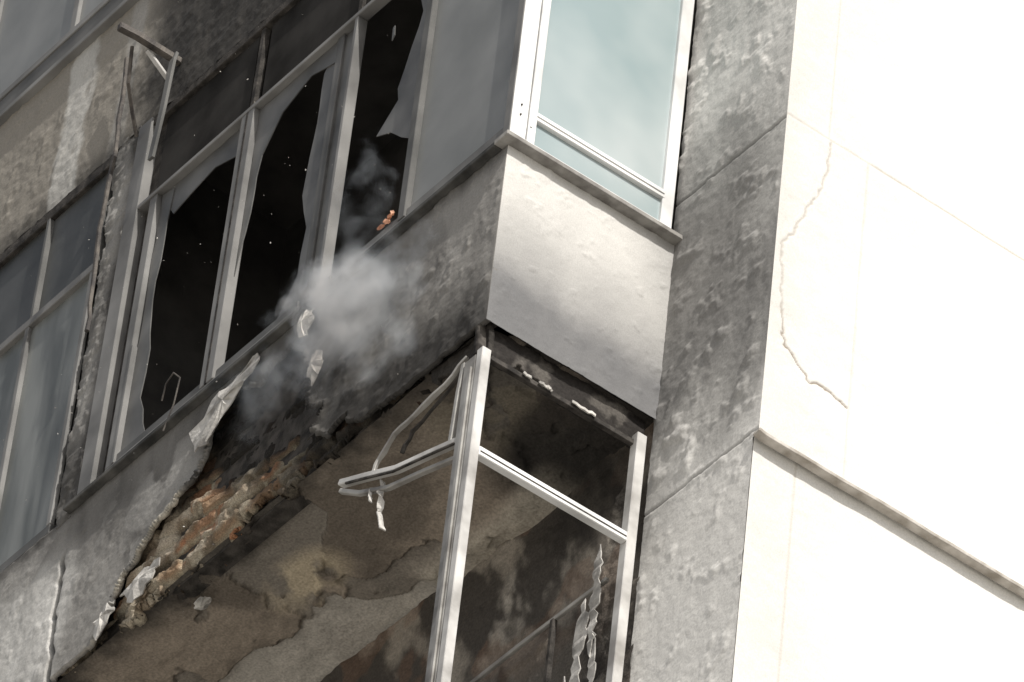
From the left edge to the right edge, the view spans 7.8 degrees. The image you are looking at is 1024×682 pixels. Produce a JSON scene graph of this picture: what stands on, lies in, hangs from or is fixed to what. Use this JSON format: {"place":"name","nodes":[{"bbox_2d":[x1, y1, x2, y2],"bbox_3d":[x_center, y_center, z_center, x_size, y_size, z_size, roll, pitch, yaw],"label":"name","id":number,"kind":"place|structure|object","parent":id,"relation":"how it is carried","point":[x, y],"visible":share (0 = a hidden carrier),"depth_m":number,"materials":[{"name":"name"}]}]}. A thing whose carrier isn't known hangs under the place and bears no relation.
{"place":"outdoors","nodes":[
{"label":"outdoors","id":0,"kind":"place"},
{"bbox_2d":[0,272,98,564],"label":"neighbour lower panes","id":1,"kind":"object","parent":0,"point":[26,497],"visible":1,"depth_m":41.82,"materials":[{"name":"grey glass"}]},
{"bbox_2d":[0,327,32,507],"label":"window mullion","id":2,"kind":"object","parent":1,"relation":"on","point":[15,402],"visible":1,"depth_m":42.12},
{"bbox_2d":[30,219,54,317],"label":"neighbour upper mullion","id":3,"kind":"object","parent":1,"relation":"on","point":[42,266],"visible":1,"depth_m":42.85},
{"bbox_2d":[0,264,99,356],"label":"neighbour rail","id":4,"kind":"object","parent":1,"relation":"on","point":[49,307],"visible":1,"depth_m":42.45,"materials":[{"name":"grey metal"}]},
{"bbox_2d":[0,174,107,343],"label":"neighbour upper panes","id":5,"kind":"object","parent":4,"relation":"on","point":[71,254],"visible":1,"depth_m":42.85,"materials":[{"name":"grey glass"}]},
{"bbox_2d":[0,156,111,268],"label":"neighbour top rail","id":6,"kind":"object","parent":5,"relation":"on","point":[69,200],"visible":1,"depth_m":43.09,"materials":[{"name":"grey metal"}]},
{"bbox_2d":[46,272,98,526],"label":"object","id":7,"kind":"object","parent":1,"relation":"on","point":[69,416],"visible":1,"depth_m":41.44,"materials":[{"name":"grey metal"}]},
{"bbox_2d":[98,166,115,263],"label":"neighbour upper mullion","id":8,"kind":"object","parent":1,"relation":"attached to","point":[103,244],"visible":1,"depth_m":42.33},
{"bbox_2d":[38,26,397,611],"bbox_3d":[-1.324,-0.492,39.081,0.839,5.354,5.800,31,-48,-24],"label":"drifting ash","id":9,"kind":"object","parent":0,"point":[211,262],"visible":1,"depth_m":39.27,"materials":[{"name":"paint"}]},
{"bbox_2d":[58,335,653,681],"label":"burnt balcony ceiling","id":10,"kind":"structure","parent":0,"point":[328,579],"depth_m":38.90,"materials":[{"name":"concrete"}]},
{"bbox_2d":[392,26,395,40],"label":"shard","id":11,"kind":"object","parent":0,"point":[393,32],"visible":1,"depth_m":40.33,"materials":[{"name":"grey glass"}]},
{"bbox_2d":[630,0,796,681],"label":"facade wall strip","id":12,"kind":"object","parent":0,"point":[707,420],"visible":1,"depth_m":37.77,"materials":[{"name":"paint"}]},
{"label":"upper balcony floor","id":13,"kind":"structure","parent":0,"visible":0},
{"bbox_2d":[141,181,286,429],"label":"balcony divider","id":14,"kind":"object","parent":13,"relation":"on","point":[184,292],"visible":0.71,"depth_m":42.37,"materials":[{"name":"black"}]},
{"bbox_2d":[274,0,696,320],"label":"balcony back","id":15,"kind":"structure","parent":13,"relation":"on","point":[370,202],"depth_m":42.32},
{"bbox_2d":[204,0,422,229],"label":"balcony ceiling","id":16,"kind":"structure","parent":15,"relation":"on","point":[280,182],"depth_m":42.39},
{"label":"balcony slab floor","id":17,"kind":"structure","parent":0,"visible":0},
{"bbox_2d":[321,422,653,681],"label":"burnt back wall","id":18,"kind":"structure","parent":17,"relation":"on","point":[518,589],"depth_m":38.13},
{"bbox_2d":[55,125,141,529],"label":"concrete pier","id":19,"kind":"structure","parent":18,"relation":"on","point":[116,210],"depth_m":41.67,"materials":[{"name":"paint"}]},
{"bbox_2d":[84,57,128,332],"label":"broken downpipe","id":20,"kind":"object","parent":19,"relation":"attached to","point":[105,201],"visible":0.97,"depth_m":42.39,"materials":[{"name":"metal"}]},
{"bbox_2d":[92,308,323,639],"bbox_3d":[-1.481,0.730,39.358,0.334,1.293,1.960,31,-48,-24],"label":"peeling plaster","id":21,"kind":"object","parent":18,"relation":"attached to","point":[200,433],"visible":1,"depth_m":39.49,"materials":[{"name":"paint"}]},
{"bbox_2d":[60,358,431,676],"bbox_3d":[-1.311,0.599,39.219,0.204,1.161,3.370,31,-48,-24],"label":"exposed brickwork","id":22,"kind":"object","parent":18,"relation":"on","point":[229,511],"visible":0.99,"depth_m":39.25,"materials":[{"name":"brick"}]},
{"bbox_2d":[57,327,513,681],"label":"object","id":23,"kind":"object","parent":18,"relation":"on","point":[280,436],"visible":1,"depth_m":39.18,"materials":[{"name":"brown brick"}]},
{"bbox_2d":[0,145,507,681],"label":"burnt balcony spandrel","id":24,"kind":"object","parent":23,"relation":"attached to","point":[400,315],"visible":1,"depth_m":39.01,"materials":[{"name":"grey concrete"}]},
{"bbox_2d":[0,524,54,572],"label":"neighbour bottom rail","id":25,"kind":"object","parent":24,"relation":"on","point":[19,553],"visible":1,"depth_m":40.97,"materials":[{"name":"grey metal"}]},
{"bbox_2d":[485,145,673,418],"bbox_3d":[0.315,-0.269,38.130,1.090,1.220,0.148,31,-48,-24],"label":"side spandrel","id":26,"kind":"object","parent":24,"relation":"attached to","point":[580,281],"depth_m":38.08,"materials":[{"name":"white paint"}]},
{"bbox_2d":[494,129,682,245],"bbox_3d":[0.405,-0.768,38.504,1.175,0.032,0.115,31,-48,-24],"label":"side window sill","id":27,"kind":"structure","parent":26,"relation":"on","point":[588,185],"depth_m":38.46,"materials":[{"name":"stone"}]},
{"bbox_2d":[510,0,541,138],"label":"side corner post","id":28,"kind":"object","parent":27,"relation":"on","point":[525,67],"visible":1,"depth_m":38.70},
{"bbox_2d":[525,0,551,144],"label":"side sash post","id":29,"kind":"object","parent":27,"relation":"on","point":[538,67],"visible":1,"depth_m":38.74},
{"bbox_2d":[537,113,665,199],"bbox_3d":[0.440,-0.948,38.732,0.865,0.060,0.056,31,-48,-24],"label":"side rail","id":30,"kind":"object","parent":29,"relation":"attached to","point":[600,158],"visible":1,"depth_m":38.71,"materials":[{"name":"white metal"}]},
{"bbox_2d":[537,115,664,193],"bbox_3d":[0.444,-0.948,38.731,0.840,0.010,0.062,31,-48,-24],"label":"side rail lip","id":31,"kind":"object","parent":30,"relation":"attached to","point":[597,152],"visible":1,"depth_m":38.71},
{"bbox_2d":[538,0,680,186],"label":"side window pane","id":32,"kind":"object","parent":30,"relation":"on","point":[607,78],"visible":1,"depth_m":39.14,"materials":[{"name":"blue glass"}]},
{"bbox_2d":[525,139,658,220],"bbox_3d":[0.403,-0.784,38.571,0.900,0.083,0.046,31,-48,-24],"label":"side bottom rail","id":33,"kind":"object","parent":27,"relation":"on","point":[597,183],"visible":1,"depth_m":38.59,"materials":[{"name":"grey metal"}]},
{"bbox_2d":[534,125,659,219],"bbox_3d":[0.434,-0.862,38.663,0.850,0.170,0.017,31,-48,-24],"label":"side lower pane","id":34,"kind":"object","parent":33,"relation":"on","point":[596,171],"visible":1,"depth_m":38.66,"materials":[{"name":"blue glass"}]},
{"bbox_2d":[658,0,694,227],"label":"side sash post end","id":35,"kind":"object","parent":27,"relation":"on","point":[672,148],"visible":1,"depth_m":39.32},
{"bbox_2d":[63,143,501,513],"bbox_3d":[-1.197,-0.012,39.526,0.170,0.030,3.848,31,-48,-24],"label":"front window sill","id":36,"kind":"structure","parent":23,"relation":"on","point":[337,281],"depth_m":39.44,"materials":[{"name":"grey metal"}]},
{"bbox_2d":[77,117,157,493],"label":"jamb","id":37,"kind":"object","parent":36,"relation":"on","point":[113,341],"visible":1,"depth_m":41.53,"materials":[{"name":"grey metal"}]},
{"bbox_2d":[103,123,167,471],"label":"jamb gap","id":38,"kind":"object","parent":36,"relation":"on","point":[157,165],"visible":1,"depth_m":41.95,"materials":[{"name":"grey metal"}]},
{"bbox_2d":[161,372,180,431],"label":"loose wire","id":39,"kind":"object","parent":36,"relation":"on","point":[167,381],"visible":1,"depth_m":40.19,"materials":[{"name":"metal"}]},
{"bbox_2d":[105,141,493,470],"bbox_3d":[-1.106,-0.135,39.478,0.060,0.098,3.540,31,-48,-24],"label":"bottom rail","id":40,"kind":"object","parent":36,"relation":"on","point":[303,302],"visible":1,"depth_m":39.46,"materials":[{"name":"grey metal"}]},
{"bbox_2d":[105,194,161,469],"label":"jamb","id":41,"kind":"object","parent":40,"relation":"on","point":[137,313],"visible":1,"depth_m":41.40,"materials":[{"name":"grey metal"}]},
{"bbox_2d":[111,345,137,463],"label":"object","id":42,"kind":"object","parent":41,"relation":"attached to","point":[125,400],"visible":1,"depth_m":40.84,"materials":[{"name":"grey metal"}]},
{"bbox_2d":[116,384,199,459],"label":"sash rail","id":43,"kind":"object","parent":40,"relation":"on","point":[157,423],"visible":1,"depth_m":40.34,"materials":[{"name":"grey metal"}]},
{"bbox_2d":[120,188,174,450],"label":"shard","id":44,"kind":"object","parent":43,"relation":"on","point":[134,428],"visible":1,"depth_m":41.08,"materials":[{"name":"grey glass"}]},
{"bbox_2d":[199,107,259,388],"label":"mullion","id":45,"kind":"object","parent":40,"relation":"on","point":[223,322],"visible":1,"depth_m":40.60},
{"bbox_2d":[204,112,248,384],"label":"mullion groove","id":46,"kind":"object","parent":45,"relation":"attached to","point":[225,249],"visible":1,"depth_m":40.68},
{"bbox_2d":[137,0,390,213],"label":"transom rail","id":47,"kind":"object","parent":45,"relation":"on","point":[369,10],"visible":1,"depth_m":41.30,"materials":[{"name":"grey metal"}]},
{"bbox_2d":[169,129,239,213],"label":"shard","id":48,"kind":"object","parent":47,"relation":"attached to","point":[185,187],"visible":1,"depth_m":41.63,"materials":[{"name":"grey glass"}]},
{"bbox_2d":[157,36,260,187],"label":"transom pane","id":49,"kind":"object","parent":47,"relation":"on","point":[213,108],"visible":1,"depth_m":41.97,"materials":[{"name":"grey glass"}]},
{"bbox_2d":[250,28,270,105],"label":"transom mullion","id":50,"kind":"object","parent":47,"relation":"on","point":[261,65],"visible":1,"depth_m":41.65},
{"bbox_2d":[234,42,337,276],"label":"shard","id":51,"kind":"object","parent":47,"relation":"attached to","point":[271,112],"visible":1,"depth_m":41.06,"materials":[{"name":"grey glass"}]},
{"bbox_2d":[262,0,359,95],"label":"transom pane","id":52,"kind":"object","parent":47,"relation":"on","point":[302,30],"visible":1,"depth_m":41.39,"materials":[{"name":"grey glass"}]},
{"bbox_2d":[153,0,299,126],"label":"head rail","id":53,"kind":"object","parent":52,"relation":"on","point":[225,60],"visible":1,"depth_m":42.07,"materials":[{"name":"grey metal"}]},
{"bbox_2d":[0,0,285,254],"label":"spandrel","id":54,"kind":"object","parent":53,"relation":"on","point":[57,136],"depth_m":43.34,"materials":[{"name":"grey concrete"}]},
{"bbox_2d":[0,0,138,126],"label":"sill","id":55,"kind":"structure","parent":54,"relation":"on","point":[87,40],"depth_m":44.06,"materials":[{"name":"grey metal"}]},
{"bbox_2d":[0,0,123,112],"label":"window rail","id":56,"kind":"object","parent":55,"relation":"on","point":[54,48],"depth_m":44.39,"materials":[{"name":"grey metal"}]},
{"bbox_2d":[0,0,3,20],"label":"mullion","id":57,"kind":"object","parent":56,"relation":"on","point":[1,4],"depth_m":45.55},
{"bbox_2d":[0,0,102,93],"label":"window panes","id":58,"kind":"object","parent":56,"relation":"on","point":[32,32],"depth_m":44.90,"materials":[{"name":"grey glass"}]},
{"bbox_2d":[70,0,82,29],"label":"mullion","id":59,"kind":"object","parent":56,"relation":"on","point":[77,9],"visible":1,"depth_m":44.39},
{"bbox_2d":[117,22,181,160],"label":"awning bracket","id":60,"kind":"object","parent":54,"relation":"attached to","point":[170,56],"visible":0.99,"depth_m":42.50,"materials":[{"name":"metal"}]},
{"bbox_2d":[358,0,365,10],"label":"transom mullion","id":61,"kind":"object","parent":47,"relation":"on","point":[362,3],"visible":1,"depth_m":40.85},
{"bbox_2d":[215,301,299,376],"bbox_3d":[-1.342,0.004,39.781,0.038,0.070,0.740,31,-48,-24],"label":"sash rail","id":62,"kind":"object","parent":40,"relation":"on","point":[257,337],"visible":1,"depth_m":39.77,"materials":[{"name":"grey metal"}]},
{"bbox_2d":[299,34,346,305],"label":"mullion","id":63,"kind":"object","parent":40,"relation":"on","point":[321,181],"visible":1,"depth_m":40.19},
{"bbox_2d":[278,64,334,316],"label":"shard","id":64,"kind":"object","parent":63,"relation":"attached to","point":[308,197],"visible":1,"depth_m":40.29,"materials":[{"name":"grey glass"}]},
{"bbox_2d":[309,29,353,296],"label":"shard","id":65,"kind":"object","parent":63,"relation":"attached to","point":[313,290],"visible":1,"depth_m":40.17,"materials":[{"name":"glass"}]},
{"bbox_2d":[316,16,367,289],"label":"mullion","id":66,"kind":"object","parent":40,"relation":"on","point":[342,151],"visible":1,"depth_m":40.08},
{"bbox_2d":[324,218,397,283],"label":"sash rail","id":67,"kind":"object","parent":40,"relation":"on","point":[361,250],"visible":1,"depth_m":39.20,"materials":[{"name":"grey metal"}]},
{"bbox_2d":[377,210,394,229],"bbox_3d":[-0.660,-0.627,39.072,0.027,0.066,0.137,31,-48,-24],"label":"burning debris","id":68,"kind":"object","parent":67,"relation":"on","point":[386,221],"visible":1,"depth_m":39.05,"materials":[{"name":"orange"}]},
{"bbox_2d":[397,0,438,221],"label":"mullion","id":69,"kind":"object","parent":40,"relation":"on","point":[418,108],"visible":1,"depth_m":39.48},
{"bbox_2d":[376,0,426,137],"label":"shard","id":70,"kind":"object","parent":69,"relation":"attached to","point":[398,121],"visible":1,"depth_m":39.80,"materials":[{"name":"grey glass"}]},
{"bbox_2d":[407,127,503,213],"bbox_3d":[-0.276,-0.866,38.700,0.042,0.060,0.840,31,-48,-24],"label":"sash rail","id":71,"kind":"object","parent":40,"relation":"on","point":[454,171],"visible":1,"depth_m":38.69,"materials":[{"name":"grey metal"}]},
{"bbox_2d":[411,0,518,204],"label":"front grey pane","id":72,"kind":"object","parent":71,"relation":"on","point":[468,84],"visible":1,"depth_m":39.17,"materials":[{"name":"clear glass"}]},
{"bbox_2d":[503,0,525,132],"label":"corner post","id":73,"kind":"object","parent":36,"relation":"on","point":[514,66],"visible":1,"depth_m":38.70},
{"bbox_2d":[470,577,608,681],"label":"back window head","id":74,"kind":"object","parent":18,"relation":"attached to","point":[530,637],"visible":1,"depth_m":37.67},
{"bbox_2d":[473,324,644,447],"bbox_3d":[0.241,0.233,37.650,1.069,0.230,0.055,31,-48,-24],"label":"lintel","id":75,"kind":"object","parent":18,"relation":"attached to","point":[511,352],"visible":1,"depth_m":37.65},
{"bbox_2d":[490,355,633,445],"bbox_3d":[0.241,0.297,37.565,0.950,0.035,0.030,31,-48,-24],"label":"side head rail","id":76,"kind":"object","parent":75,"relation":"attached to","point":[560,400],"visible":1,"depth_m":37.55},
{"bbox_2d":[523,371,531,378],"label":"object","id":77,"kind":"object","parent":76,"relation":"attached to","point":[527,375],"visible":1,"depth_m":37.45,"materials":[{"name":"paint"}]},
{"bbox_2d":[538,381,548,389],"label":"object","id":78,"kind":"object","parent":76,"relation":"attached to","point":[542,383],"visible":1,"depth_m":37.49,"materials":[{"name":"paint"}]},
{"bbox_2d":[572,400,595,416],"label":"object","id":79,"kind":"object","parent":76,"relation":"attached to","point":[584,408],"visible":1,"depth_m":37.59,"materials":[{"name":"paint"}]},
{"bbox_2d":[569,598,588,681],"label":"torn jamb strip","id":80,"kind":"object","parent":18,"relation":"attached to","point":[580,634],"visible":1,"depth_m":37.18,"materials":[{"name":"paint"}]},
{"bbox_2d":[587,633,595,681],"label":"torn jamb strip","id":81,"kind":"object","parent":18,"relation":"attached to","point":[591,669],"visible":1,"depth_m":36.95,"materials":[{"name":"paint"}]},
{"bbox_2d":[587,544,603,657],"bbox_3d":[0.414,1.289,37.264,0.019,0.750,0.104,29,-47,-22],"label":"torn jamb strip","id":82,"kind":"object","parent":18,"relation":"attached to","point":[594,602],"visible":1,"depth_m":37.26,"materials":[{"name":"paint"}]},
{"bbox_2d":[543,618,556,681],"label":"back window jamb","id":83,"kind":"object","parent":17,"relation":"on","point":[550,650],"visible":1,"depth_m":37.42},
{"bbox_3d":[-2.847,4.565,37.489,0.120,1.500,7.980,31,-48,-24],"label":"lower parapet","id":84,"kind":"object","parent":17,"relation":"on","visible":0},
{"bbox_2d":[425,354,476,681],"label":"corner post front","id":85,"kind":"object","parent":84,"relation":"on","point":[471,362],"visible":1,"depth_m":36.64,"materials":[{"name":"metal"}]},
{"bbox_2d":[338,456,452,496],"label":"bent rail","id":86,"kind":"object","parent":85,"relation":"attached to","point":[410,477],"visible":1,"depth_m":37.28,"materials":[{"name":"grey metal"}]},
{"bbox_2d":[368,487,372,502],"bbox_3d":[-0.707,0.769,37.447,0.024,0.122,0.046,17,-44,-11],"label":"hanging strip","id":87,"kind":"object","parent":86,"relation":"hanging from","point":[369,497],"visible":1,"depth_m":37.43,"materials":[{"name":"paint"}]},
{"bbox_2d":[376,479,385,530],"bbox_3d":[-0.648,0.818,37.315,0.044,0.362,0.076,31,-48,-24],"label":"hanging strip","id":88,"kind":"object","parent":86,"relation":"hanging from","point":[380,503],"visible":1,"depth_m":37.32,"materials":[{"name":"paint"}]},
{"bbox_2d":[400,372,459,453],"bbox_3d":[-0.399,0.355,37.478,0.028,0.307,0.431,34,-49,-26],"label":"bent stile","id":89,"kind":"object","parent":86,"relation":"attached to","point":[425,417],"visible":1,"depth_m":37.49,"materials":[{"name":"grey metal"}]},
{"bbox_2d":[448,362,464,440],"bbox_3d":[-0.268,0.312,37.275,0.040,0.531,0.050,31,-48,-24],"label":"stile","id":90,"kind":"object","parent":86,"relation":"attached to","point":[453,424],"visible":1,"depth_m":37.24,"materials":[{"name":"metal"}]},
{"bbox_2d":[338,438,454,487],"bbox_3d":[-0.570,0.606,37.429,0.062,0.310,0.932,34,-49,-27],"label":"bent rail","id":91,"kind":"object","parent":85,"relation":"attached to","point":[341,483],"visible":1,"depth_m":37.35,"materials":[{"name":"grey metal"}]},
{"bbox_2d":[345,442,454,484],"bbox_3d":[-0.566,0.609,37.374,0.025,0.260,0.856,35,-49,-27],"label":"bent rail lip","id":92,"kind":"object","parent":91,"relation":"attached to","point":[403,466],"visible":1,"depth_m":37.31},
{"bbox_2d":[372,356,468,470],"bbox_3d":[-0.466,0.376,37.527,0.044,0.407,0.677,33,-49,-26],"label":"bent stile","id":93,"kind":"object","parent":85,"relation":"attached to","point":[431,398],"visible":1,"depth_m":37.53,"materials":[{"name":"grey metal"}]},
{"bbox_2d":[428,367,471,681],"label":"corner post flange","id":94,"kind":"object","parent":85,"relation":"attached to","point":[449,529],"visible":1,"depth_m":36.60,"materials":[{"name":"metal"}]},
{"bbox_2d":[436,346,490,681],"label":"corner post side","id":95,"kind":"object","parent":84,"relation":"on","point":[458,560],"visible":1,"depth_m":36.58,"materials":[{"name":"white metal"}]},
{"bbox_2d":[432,323,494,385],"bbox_3d":[-0.246,0.112,37.587,0.061,0.232,0.484,31,-48,-24],"label":"charred front head","id":96,"kind":"object","parent":95,"relation":"on","point":[443,370],"visible":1,"depth_m":37.65},
{"bbox_2d":[478,446,626,543],"bbox_3d":[0.193,0.763,37.103,0.930,0.060,0.045,31,-48,-24],"label":"side rail","id":97,"kind":"object","parent":95,"relation":"attached to","point":[550,497],"visible":1,"depth_m":37.08,"materials":[{"name":"white metal"}]},
{"bbox_2d":[480,450,626,536],"bbox_3d":[0.207,0.755,37.086,0.920,0.008,0.004,31,-48,-24],"label":"side rail groove","id":98,"kind":"object","parent":97,"relation":"attached to","point":[553,493],"visible":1,"depth_m":37.08},
{"label":"ground","id":99,"kind":"structure","parent":0,"visible":0},
{"bbox_2d":[731,437,753,681],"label":"end wall mass","id":100,"kind":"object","parent":99,"relation":"on","point":[743,554],"depth_m":36.46,"materials":[{"name":"white paint"}]},
{"bbox_2d":[732,0,1023,681],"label":"white end wall","id":101,"kind":"structure","parent":100,"relation":"attached to","point":[894,368],"depth_m":37.92,"materials":[{"name":"paint"}]},
{"bbox_2d":[753,428,1023,597],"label":"drip moulding","id":102,"kind":"object","parent":101,"relation":"attached to","point":[876,503],"visible":1,"depth_m":37.19,"materials":[{"name":"grey concrete"}]},
{"bbox_3d":[-0.005,2.843,35.267,0.960,1.500,0.100,31,-48,-24],"label":"lower side parapet","id":103,"kind":"object","parent":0,"visible":0},
{"bbox_2d":[606,432,646,681],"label":"side post end","id":104,"kind":"object","parent":103,"relation":"on","point":[618,636],"visible":1,"depth_m":37.19,"materials":[{"name":"white metal"}]}
]}

